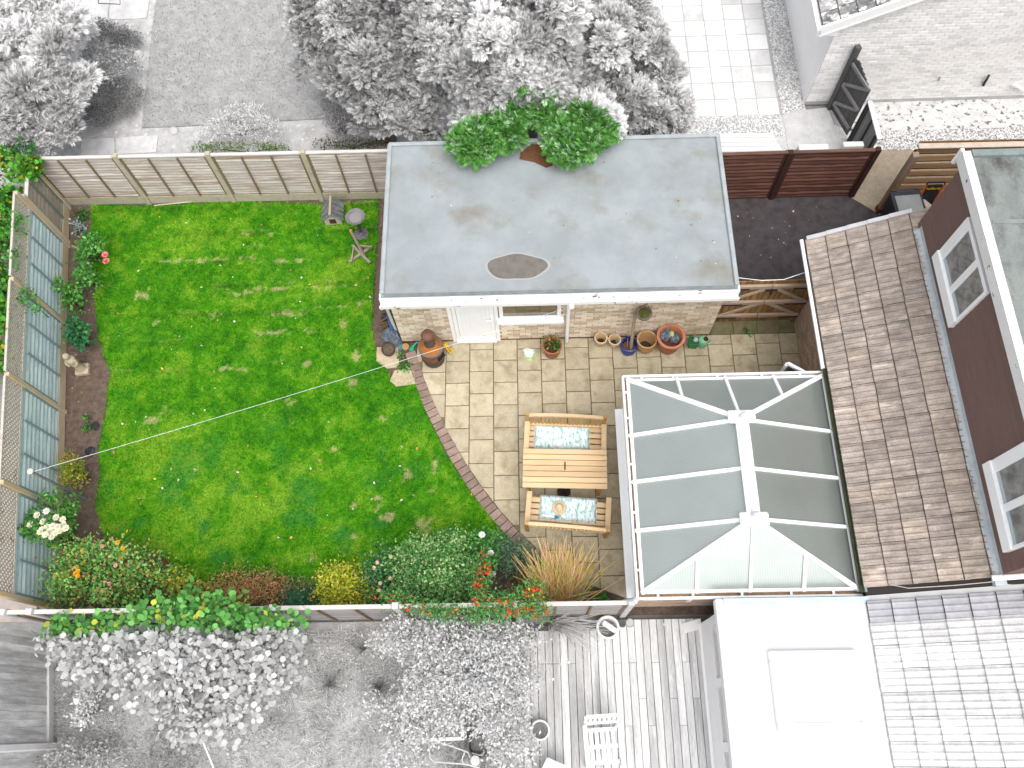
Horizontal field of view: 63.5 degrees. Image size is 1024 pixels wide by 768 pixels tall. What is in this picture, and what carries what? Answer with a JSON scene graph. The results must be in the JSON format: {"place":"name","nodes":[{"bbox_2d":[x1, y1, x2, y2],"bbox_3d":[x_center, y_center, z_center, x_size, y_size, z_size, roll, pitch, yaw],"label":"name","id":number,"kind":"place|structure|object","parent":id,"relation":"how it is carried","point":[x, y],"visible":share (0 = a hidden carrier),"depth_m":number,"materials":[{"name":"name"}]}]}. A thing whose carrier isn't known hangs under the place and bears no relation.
{"place":"outdoors","nodes":[
{"label":"outdoors","id":0,"kind":"place"},
{"bbox_2d":[0,444,38,622],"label":"pale path","id":1,"kind":"structure","parent":0,"point":[9,604],"depth_m":14.32,"materials":[{"name":"grey concrete"}]},
{"bbox_2d":[83,0,109,19],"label":"concrete slab","id":2,"kind":"structure","parent":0,"point":[97,9],"depth_m":19.39,"materials":[{"name":"concrete"}]},
{"bbox_2d":[80,138,114,155],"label":"concrete slab","id":3,"kind":"structure","parent":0,"point":[103,146],"depth_m":17.85,"materials":[{"name":"concrete"}]},
{"bbox_2d":[109,0,149,19],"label":"concrete slab","id":4,"kind":"structure","parent":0,"point":[129,9],"depth_m":19.34,"materials":[{"name":"concrete"}]},
{"bbox_2d":[116,135,157,154],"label":"concrete slab","id":5,"kind":"structure","parent":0,"point":[137,144],"depth_m":17.84,"materials":[{"name":"concrete"}]},
{"bbox_2d":[46,619,524,767],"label":"garden","id":6,"kind":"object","parent":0,"point":[320,626],"visible":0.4,"depth_m":13.38,"materials":[{"name":"grey plant"}]},
{"bbox_2d":[0,627,57,767],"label":"board fence","id":7,"kind":"object","parent":6,"relation":"on","point":[26,704],"visible":0.91,"depth_m":12.87,"materials":[{"name":"wood"}]},
{"bbox_2d":[63,678,103,731],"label":"pale bush","id":8,"kind":"object","parent":6,"relation":"on","point":[85,696],"visible":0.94,"depth_m":13.03,"materials":[{"name":"grey plant"}]},
{"bbox_2d":[32,733,135,767],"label":"corner bush","id":9,"kind":"object","parent":6,"relation":"on","point":[95,753],"visible":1,"depth_m":12.78,"materials":[{"name":"grey plant"}]},
{"bbox_2d":[31,575,310,756],"bbox_3d":[-5.125,4.332,12.678,4.267,2.256,2.545,-1,68,1],"label":"round leaf shrub","id":10,"kind":"object","parent":6,"relation":"on","point":[157,656],"visible":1,"depth_m":12.18,"materials":[{"name":"grey plant"}]},
{"bbox_2d":[303,653,354,704],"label":"wild grass","id":11,"kind":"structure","parent":6,"relation":"on","point":[329,683],"depth_m":13.37,"materials":[{"name":"grey plant"}]},
{"bbox_2d":[301,629,411,699],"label":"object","id":12,"kind":"structure","parent":6,"relation":"on","point":[345,663],"depth_m":13.66,"materials":[{"name":"plant"}]},
{"bbox_2d":[351,608,551,767],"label":"shrub","id":13,"kind":"object","parent":6,"relation":"on","point":[490,686],"visible":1,"depth_m":12.28,"materials":[{"name":"grey plant"}]},
{"bbox_2d":[371,539,558,629],"bbox_3d":[-0.718,3.236,13.209,2.874,1.816,1.458,-1,68,1],"label":"berry shrub","id":14,"kind":"object","parent":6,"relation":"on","point":[481,591],"visible":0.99,"depth_m":12.43,"materials":[{"name":"green plant"}]},
{"bbox_2d":[467,731,492,758],"bbox_3d":[-0.493,5.656,12.981,0.408,0.320,0.408,-1,68,1],"label":"bucket","id":15,"kind":"object","parent":6,"relation":"on","point":[473,746],"visible":0.51,"depth_m":12.96,"materials":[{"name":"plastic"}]},
{"bbox_2d":[142,0,433,127],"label":"neighbour lawn","id":16,"kind":"structure","parent":0,"point":[263,27],"depth_m":18.58,"materials":[{"name":"plant"}]},
{"bbox_2d":[88,198,512,585],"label":"lawn","id":17,"kind":"structure","parent":0,"point":[401,416],"depth_m":15.45,"materials":[{"name":"green plant"}]},
{"bbox_2d":[321,196,343,224],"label":"bird house","id":18,"kind":"structure","parent":17,"relation":"on","point":[332,211],"depth_m":16.75,"materials":[{"name":"wood"}]},
{"bbox_2d":[345,208,368,239],"bbox_3d":[-3.069,-3.165,16.539,0.390,0.635,0.388,-1,68,1],"label":"bird bath","id":19,"kind":"object","parent":17,"relation":"on","point":[354,216],"visible":0.97,"depth_m":16.31,"materials":[{"name":"stone"}]},
{"bbox_2d":[348,229,372,263],"bbox_3d":[-3.034,-2.703,16.337,0.462,0.664,0.415,6,68,4],"label":"wooden trestle","id":20,"kind":"object","parent":17,"relation":"on","point":[360,252],"visible":1,"depth_m":16.53,"materials":[{"name":"brown wood"}]},
{"bbox_2d":[380,531,480,586],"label":"leafy sprigs","id":21,"kind":"object","parent":17,"relation":"on","point":[443,560],"visible":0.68,"depth_m":13.27,"materials":[{"name":"green plant"}]},
{"bbox_2d":[461,524,507,578],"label":"bed rose","id":22,"kind":"object","parent":17,"relation":"on","point":[483,535],"visible":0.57,"depth_m":13.58,"materials":[{"name":"green plant"}]},
{"bbox_2d":[0,0,652,205],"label":"border earth","id":23,"kind":"structure","parent":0,"point":[302,134],"depth_m":17.95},
{"bbox_2d":[0,0,108,158],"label":"feathery conifer","id":24,"kind":"object","parent":23,"relation":"on","point":[38,91],"visible":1,"depth_m":16.30,"materials":[{"name":"grey plant"}]},
{"bbox_2d":[77,36,144,88],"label":"bush","id":25,"kind":"object","parent":23,"relation":"on","point":[110,69],"visible":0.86,"depth_m":17.99,"materials":[{"name":"grey plant"}]},
{"bbox_2d":[80,75,148,129],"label":"ground cover","id":26,"kind":"object","parent":23,"relation":"on","point":[97,106],"visible":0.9,"depth_m":17.94,"materials":[{"name":"grey plant"}]},
{"bbox_2d":[85,16,146,53],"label":"ground cover","id":27,"kind":"object","parent":23,"relation":"on","point":[119,33],"visible":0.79,"depth_m":18.81,"materials":[{"name":"grey plant"}]},
{"bbox_2d":[191,97,288,148],"bbox_3d":[-5.777,-5.528,17.580,2.052,0.684,1.213,-1,68,1],"label":"grey clump","id":28,"kind":"object","parent":23,"relation":"on","point":[248,122],"visible":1,"depth_m":17.46,"materials":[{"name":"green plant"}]},
{"bbox_2d":[188,139,291,152],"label":"fence weeds","id":29,"kind":"object","parent":23,"relation":"on","point":[242,147],"visible":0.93,"depth_m":17.51,"materials":[{"name":"green plant"}]},
{"bbox_2d":[314,90,371,145],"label":"dark bush","id":30,"kind":"object","parent":23,"relation":"on","point":[340,125],"visible":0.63,"depth_m":17.18,"materials":[{"name":"grey plant"}]},
{"bbox_2d":[312,136,391,149],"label":"fence weeds","id":31,"kind":"object","parent":23,"relation":"on","point":[354,146],"visible":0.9,"depth_m":17.48,"materials":[{"name":"green plant"}]},
{"bbox_2d":[279,0,455,142],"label":"conifer","id":32,"kind":"object","parent":23,"relation":"on","point":[374,73],"visible":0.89,"depth_m":15.12,"materials":[{"name":"grey plant"}]},
{"bbox_2d":[383,0,631,172],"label":"conifer","id":33,"kind":"object","parent":23,"relation":"on","point":[500,58],"visible":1,"depth_m":14.06,"materials":[{"name":"grey plant"}]},
{"bbox_2d":[576,0,699,135],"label":"conifer","id":34,"kind":"object","parent":23,"relation":"on","point":[652,88],"visible":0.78,"depth_m":14.97,"materials":[{"name":"grey plant"}]},
{"bbox_2d":[0,104,931,633],"bbox_3d":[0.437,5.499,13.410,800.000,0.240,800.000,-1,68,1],"label":"ground","id":35,"kind":"structure","parent":0,"point":[28,626],"depth_m":14.12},
{"bbox_2d":[0,143,26,383],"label":"hedge","id":36,"kind":"object","parent":35,"relation":"on","point":[6,193],"visible":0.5,"depth_m":15.80,"materials":[{"name":"green plant"}]},
{"bbox_2d":[26,149,386,204],"bbox_3d":[-5.739,-4.098,16.528,7.266,1.624,0.100,-1,68,2],"label":"lapped fence","id":37,"kind":"object","parent":35,"relation":"on","point":[236,177],"visible":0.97,"depth_m":16.45,"materials":[{"name":"wood"}]},
{"bbox_2d":[61,199,713,615],"bbox_3d":[-1.947,0.045,15.565,14.690,0.043,8.460,-1,68,1],"label":"soil bed","id":38,"kind":"object","parent":35,"relation":"on","point":[89,391],"visible":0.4,"depth_m":15.41,"materials":[{"name":"brown soil"}]},
{"bbox_2d":[0,191,69,608],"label":"trellis fence","id":39,"kind":"object","parent":38,"relation":"on","point":[40,382],"visible":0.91,"depth_m":14.55,"materials":[{"name":"grey wood"}]},
{"bbox_2d":[1,209,48,316],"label":"trellis vine","id":40,"kind":"object","parent":39,"relation":"attached to","point":[17,218],"visible":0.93,"depth_m":14.77,"materials":[{"name":"green plant"}]},
{"bbox_2d":[21,174,70,243],"bbox_3d":[-9.200,-3.589,16.401,0.091,1.680,0.948,-10,68,-2],"label":"short fence","id":41,"kind":"object","parent":38,"relation":"on","point":[47,201],"visible":0.91,"depth_m":16.46,"materials":[{"name":"wood"}]},
{"bbox_2d":[7,149,43,183],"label":"ivy","id":42,"kind":"object","parent":41,"relation":"attached to","point":[23,166],"visible":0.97,"depth_m":15.70,"materials":[{"name":"green plant"}]},
{"bbox_2d":[17,485,82,549],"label":"white rose","id":43,"kind":"object","parent":38,"relation":"on","point":[50,530],"visible":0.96,"depth_m":13.58,"materials":[{"name":"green plant"}]},
{"bbox_2d":[50,275,87,314],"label":"rose bush","id":44,"kind":"object","parent":38,"relation":"on","point":[71,298],"visible":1,"depth_m":15.89,"materials":[{"name":"green plant"}]},
{"bbox_2d":[54,448,90,489],"bbox_3d":[-7.752,1.548,14.703,0.602,0.747,0.807,-21,69,-7],"label":"barberry","id":45,"kind":"object","parent":38,"relation":"on","point":[70,471],"visible":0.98,"depth_m":14.56,"materials":[{"name":"yellow plant"}]},
{"bbox_2d":[62,353,90,375],"bbox_3d":[-8.209,-0.394,15.524,0.256,0.720,0.230,-7,68,-1],"label":"garden statue","id":46,"kind":"object","parent":38,"relation":"on","point":[82,369],"visible":1,"depth_m":15.58,"materials":[{"name":"stone"}]},
{"bbox_2d":[60,308,96,351],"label":"rose bush","id":47,"kind":"object","parent":38,"relation":"on","point":[70,335],"visible":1,"depth_m":15.61,"materials":[{"name":"green plant"}]},
{"bbox_2d":[65,260,105,291],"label":"rose bush","id":48,"kind":"object","parent":38,"relation":"on","point":[80,272],"visible":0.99,"depth_m":16.11,"materials":[{"name":"green plant"}]},
{"bbox_2d":[72,232,108,266],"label":"rose bush","id":49,"kind":"object","parent":38,"relation":"on","point":[83,251],"visible":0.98,"depth_m":16.29,"materials":[{"name":"green plant"}]},
{"bbox_2d":[32,527,179,608],"bbox_3d":[-6.724,3.192,13.774,2.349,1.168,1.631,-1,68,1],"label":"orange rose","id":50,"kind":"object","parent":38,"relation":"on","point":[105,572],"visible":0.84,"depth_m":13.59,"materials":[{"name":"green plant"}]},
{"bbox_2d":[106,558,176,606],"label":"herb clump","id":51,"kind":"object","parent":38,"relation":"on","point":[153,587],"visible":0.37,"depth_m":13.79,"materials":[{"name":"green plant"}]},
{"bbox_2d":[149,557,219,606],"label":"wild sprays","id":52,"kind":"object","parent":38,"relation":"on","point":[182,581],"visible":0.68,"depth_m":13.71,"materials":[{"name":"green plant"}]},
{"bbox_2d":[199,558,301,606],"bbox_3d":[-4.459,3.424,13.854,1.917,0.708,1.047,-1,68,1],"label":"rust shrub","id":53,"kind":"object","parent":38,"relation":"on","point":[253,590],"visible":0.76,"depth_m":13.79,"materials":[{"name":"brown plant"}]},
{"bbox_2d":[254,562,321,598],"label":"bed weeds","id":54,"kind":"object","parent":38,"relation":"on","point":[293,582],"visible":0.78,"depth_m":13.97,"materials":[{"name":"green plant"}]},
{"bbox_2d":[276,581,327,605],"bbox_3d":[-3.470,3.629,13.857,1.024,0.482,0.622,-1,68,1],"label":"juniper","id":55,"kind":"object","parent":38,"relation":"on","point":[296,598],"visible":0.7,"depth_m":13.79,"materials":[{"name":"green plant"}]},
{"bbox_2d":[0,600,634,624],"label":"fence","id":56,"kind":"object","parent":38,"relation":"on","point":[619,609],"visible":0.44,"depth_m":12.77,"materials":[{"name":"grey wood"}]},
{"bbox_2d":[302,555,378,604],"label":"golden bush","id":57,"kind":"object","parent":38,"relation":"on","point":[341,590],"visible":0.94,"depth_m":13.47,"materials":[{"name":"yellow plant"}]},
{"bbox_2d":[349,534,421,604],"bbox_3d":[-1.963,3.132,13.690,1.355,1.073,1.236,-1,68,1],"label":"pale rose","id":58,"kind":"object","parent":38,"relation":"on","point":[373,569],"visible":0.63,"depth_m":13.45,"materials":[{"name":"green plant"}]},
{"bbox_2d":[376,347,398,368],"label":"stepping slab","id":59,"kind":"structure","parent":38,"relation":"on","point":[383,359],"depth_m":15.73,"materials":[{"name":"stone"}]},
{"bbox_2d":[380,326,402,347],"bbox_3d":[-2.291,-0.959,15.697,0.438,0.472,0.451,-1,68,1],"label":"refuse sack","id":60,"kind":"object","parent":38,"relation":"on","point":[391,336],"visible":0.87,"depth_m":15.64,"materials":[{"name":"plastic"}]},
{"bbox_2d":[390,368,414,386],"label":"stepping slab","id":61,"kind":"structure","parent":38,"relation":"on","point":[403,376],"depth_m":15.57,"materials":[{"name":"stone"}]},
{"bbox_2d":[380,521,493,603],"bbox_3d":[-1.273,3.096,13.472,1.817,1.462,1.483,-15,68,-4],"label":"evergreen bush","id":62,"kind":"object","parent":38,"relation":"on","point":[413,576],"visible":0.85,"depth_m":13.19,"materials":[{"name":"green plant"}]},
{"bbox_2d":[405,350,555,566],"bbox_3d":[-0.691,1.453,14.923,0.636,0.085,5.157,-33,70,-11],"label":"brick edging","id":63,"kind":"object","parent":38,"relation":"on","point":[456,458],"visible":0.81,"depth_m":14.93,"materials":[{"name":"brown brick"}]},
{"bbox_2d":[479,523,537,585],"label":"lavender","id":64,"kind":"object","parent":38,"relation":"on","point":[507,558],"visible":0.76,"depth_m":13.90,"materials":[{"name":"green plant"}]},
{"bbox_2d":[379,133,739,343],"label":"garage","id":65,"kind":"structure","parent":38,"relation":"on","point":[608,269],"depth_m":14.13,"materials":[{"name":"brick"}]},
{"bbox_2d":[497,305,563,324],"bbox_3d":[0.312,-1.343,14.454,1.200,1.135,0.125,-1,68,1],"label":"window","id":66,"kind":"structure","parent":65,"relation":"in","point":[508,315],"depth_m":14.83,"materials":[{"name":"white plastic"}]},
{"bbox_2d":[522,618,710,767],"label":"decking","id":67,"kind":"object","parent":35,"relation":"on","point":[645,679],"visible":0.81,"depth_m":13.30,"materials":[{"name":"grey wood"}]},
{"bbox_2d":[530,720,549,740],"bbox_3d":[0.444,5.467,13.082,0.308,0.220,0.308,-1,68,1],"label":"planter","id":68,"kind":"object","parent":67,"relation":"on","point":[542,726],"visible":0.81,"depth_m":13.02,"materials":[{"name":"white ceramic"}]},
{"bbox_2d":[529,578,612,676],"bbox_3d":[1.085,4.055,13.380,1.032,0.751,1.645,41,74,16],"label":"strap plant","id":69,"kind":"object","parent":67,"relation":"on","point":[564,623],"visible":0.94,"depth_m":13.42,"materials":[{"name":"grey plant"}]},
{"bbox_2d":[582,713,626,767],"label":"wooden chair","id":70,"kind":"object","parent":67,"relation":"on","point":[591,747],"visible":1,"depth_m":12.57,"materials":[{"name":"white wood"}]},
{"bbox_2d":[596,615,619,638],"bbox_3d":[1.568,4.014,13.614,0.378,0.270,0.378,-1,68,1],"label":"planter","id":71,"kind":"object","parent":67,"relation":"on","point":[614,622],"visible":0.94,"depth_m":13.55,"materials":[{"name":"white ceramic"}]},
{"bbox_2d":[681,596,894,767],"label":"extension","id":72,"kind":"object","parent":35,"relation":"on","point":[791,682],"visible":0.99,"depth_m":11.20,"materials":[{"name":"white paint"}]},
{"bbox_2d":[721,196,879,318],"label":"drive","id":73,"kind":"structure","parent":35,"relation":"on","point":[762,224],"depth_m":16.60,"materials":[{"name":"concrete"}]},
{"bbox_2d":[879,188,925,216],"bbox_3d":[7.415,-3.150,15.964,0.701,1.055,0.805,-1,68,1],"label":"wheeled bin","id":74,"kind":"object","parent":73,"relation":"on","point":[902,199],"visible":0.34,"depth_m":15.54,"materials":[{"name":"plastic"}]},
{"bbox_2d":[722,147,881,199],"bbox_3d":[5.135,-4.067,16.210,3.576,1.534,0.100,-1,68,1],"label":"brown fence","id":75,"kind":"object","parent":35,"relation":"on","point":[770,175],"visible":0.73,"depth_m":16.09,"materials":[{"name":"brown wood"}]},
{"bbox_2d":[794,148,1023,595],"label":"house","id":76,"kind":"structure","parent":35,"relation":"on","point":[909,326],"depth_m":11.78,"materials":[{"name":"brown tile"}]},
{"bbox_2d":[715,279,812,322],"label":"garden gate","id":77,"kind":"structure","parent":76,"relation":"attached to","point":[793,300],"depth_m":14.97,"materials":[{"name":"brown wood"}]},
{"bbox_2d":[932,217,989,327],"bbox_3d":[6.302,-1.557,11.668,0.085,1.060,1.180,-1,68,1],"label":"window","id":78,"kind":"structure","parent":76,"relation":"in","point":[958,265],"depth_m":11.65,"materials":[{"name":"white plastic"}]},
{"bbox_2d":[982,442,1023,552],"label":"window","id":79,"kind":"structure","parent":76,"relation":"in","point":[1004,474],"depth_m":10.57,"materials":[{"name":"white plastic"}]},
{"bbox_2d":[921,181,945,206],"bbox_3d":[7.976,-3.408,15.975,0.405,1.158,0.378,-1,68,1],"label":"hand truck","id":80,"kind":"object","parent":35,"relation":"on","point":[930,192],"visible":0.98,"depth_m":15.69,"materials":[{"name":"orange metal"}]},
{"bbox_2d":[866,584,1023,767],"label":"adjoining house","id":81,"kind":"structure","parent":35,"relation":"on","point":[950,666],"depth_m":10.78,"materials":[{"name":"grey tile"}]},
{"bbox_2d":[511,533,621,614],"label":"ornamental grass","id":82,"kind":"object","parent":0,"point":[563,582],"depth_m":13.67,"materials":[{"name":"beige plant"}]},
{"bbox_2d":[417,318,800,597],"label":"patio","id":83,"kind":"structure","parent":0,"point":[486,397],"depth_m":15.39,"materials":[{"name":"stone"}]},
{"bbox_2d":[418,329,445,367],"bbox_3d":[-1.481,-0.690,15.175,0.490,1.135,0.472,-1,68,1],"label":"chiminea","id":84,"kind":"object","parent":83,"relation":"on","point":[429,341],"visible":1,"depth_m":15.09,"materials":[{"name":"ceramic"}]},
{"bbox_2d":[542,336,561,358],"bbox_3d":[0.749,-0.661,15.526,0.378,0.330,0.378,-1,68,1],"label":"plant pot","id":85,"kind":"object","parent":83,"relation":"on","point":[551,353],"visible":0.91,"depth_m":15.43,"materials":[{"name":"orange ceramic"}]},
{"bbox_2d":[522,448,607,496],"bbox_3d":[0.909,1.568,14.388,1.430,0.724,0.685,1,68,2],"label":"garden table","id":86,"kind":"object","parent":83,"relation":"on","point":[554,475],"visible":0.96,"depth_m":14.06,"materials":[{"name":"brown wood"}]},
{"bbox_2d":[524,413,606,459],"bbox_3d":[0.931,0.970,14.550,1.430,0.879,0.635,2,68,3],"label":"garden bench","id":87,"kind":"object","parent":83,"relation":"on","point":[601,430],"visible":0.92,"depth_m":14.43,"materials":[{"name":"brown wood"}]},
{"bbox_2d":[533,425,589,449],"bbox_3d":[0.873,0.927,14.538,0.980,0.085,0.430,2,68,3],"label":"bench cushion","id":88,"kind":"object","parent":87,"relation":"on","point":[555,437],"visible":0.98,"depth_m":14.50,"materials":[{"name":"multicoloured fabric"}]},
{"bbox_2d":[524,491,611,537],"bbox_3d":[0.944,2.223,14.036,1.430,0.879,0.635,4,68,4],"label":"garden bench","id":89,"kind":"object","parent":83,"relation":"on","point":[606,511],"visible":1,"depth_m":13.90,"materials":[{"name":"brown wood"}]},
{"bbox_2d":[538,495,596,523],"bbox_3d":[0.950,2.111,14.050,0.980,0.085,0.430,4,68,3],"label":"bench cushion","id":90,"kind":"object","parent":89,"relation":"on","point":[581,510],"visible":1,"depth_m":14.02,"materials":[{"name":"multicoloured fabric"}]},
{"bbox_2d":[620,337,637,355],"bbox_3d":[2.190,-0.699,15.532,0.314,0.260,0.314,-1,68,1],"label":"plant pot","id":91,"kind":"object","parent":83,"relation":"on","point":[625,349],"visible":0.93,"depth_m":15.49,"materials":[{"name":"blue ceramic"}]},
{"bbox_2d":[637,330,656,353],"bbox_3d":[2.507,-0.760,15.493,0.378,0.360,0.378,-1,68,1],"label":"plant pot","id":92,"kind":"object","parent":83,"relation":"on","point":[646,341],"visible":1,"depth_m":15.45,"materials":[{"name":"beige ceramic"}]},
{"bbox_2d":[656,324,685,354],"bbox_3d":[2.930,-0.793,15.427,0.532,0.480,0.532,-1,68,1],"label":"plant pot","id":93,"kind":"object","parent":83,"relation":"on","point":[667,347],"visible":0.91,"depth_m":15.28,"materials":[{"name":"ceramic"}]},
{"bbox_2d":[615,362,862,606],"bbox_3d":[3.511,1.526,13.076,3.726,3.085,3.780,-1,68,1],"label":"conservatory","id":94,"kind":"object","parent":83,"relation":"on","point":[730,485],"visible":0.9,"depth_m":12.13,"materials":[{"name":"white glass"}]},
{"bbox_2d":[619,0,781,118],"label":"paved yard","id":95,"kind":"structure","parent":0,"point":[724,47],"depth_m":18.32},
{"bbox_2d":[662,114,782,135],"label":"gravel","id":96,"kind":"structure","parent":0,"point":[746,120],"depth_m":17.57,"materials":[{"name":"gravel"}]},
{"bbox_2d":[783,108,840,149],"bbox_3d":[6.335,-5.330,17.488,1.130,0.056,1.200,-1,68,1],"label":"concrete pad","id":97,"kind":"object","parent":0,"point":[811,126],"visible":0.64,"depth_m":17.48,"materials":[{"name":"white concrete"}]},
{"bbox_2d":[826,44,870,134],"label":"neighbour gate","id":98,"kind":"structure","parent":97,"relation":"on","point":[851,92],"depth_m":16.73,"materials":[{"name":"grey wood"}]},
{"bbox_2d":[653,0,1023,150],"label":"gravel bed","id":99,"kind":"object","parent":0,"point":[781,140],"visible":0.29,"depth_m":17.57,"materials":[{"name":"gravel"}]},
{"bbox_2d":[720,132,781,151],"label":"plank platform","id":100,"kind":"structure","parent":99,"relation":"on","point":[741,142],"depth_m":17.04,"materials":[{"name":"wood"}]},
{"bbox_2d":[763,0,803,114],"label":"gravel","id":101,"kind":"structure","parent":99,"relation":"on","point":[787,76],"depth_m":18.23,"materials":[{"name":"white gravel"}]},
{"bbox_2d":[847,100,881,147],"bbox_3d":[7.051,-4.925,16.623,0.091,1.205,0.977,-3,68,1],"label":"dark panel fence","id":102,"kind":"object","parent":99,"relation":"on","point":[866,130],"visible":0.63,"depth_m":16.36,"materials":[{"name":"wood"}]},
{"bbox_2d":[785,0,1023,104],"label":"brick house","id":103,"kind":"structure","parent":99,"relation":"on","point":[926,50],"depth_m":16.39,"materials":[{"name":"brick"}]},
{"bbox_2d":[852,149,957,214],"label":"side path","id":104,"kind":"structure","parent":0,"point":[885,169],"depth_m":16.98,"materials":[{"name":"concrete"}]},
{"bbox_2d":[875,139,1023,213],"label":"slatted fence","id":105,"kind":"object","parent":104,"relation":"on","point":[942,147],"visible":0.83,"depth_m":15.31,"materials":[{"name":"beige wood"}]},
{"bbox_2d":[850,98,1023,131],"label":"alley concrete","id":106,"kind":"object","parent":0,"point":[951,114],"depth_m":17.50,"materials":[{"name":"white concrete"}]},
{"bbox_2d":[873,127,1023,150],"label":"gravel","id":107,"kind":"structure","parent":0,"point":[897,138],"depth_m":17.29,"materials":[{"name":"white gravel"}]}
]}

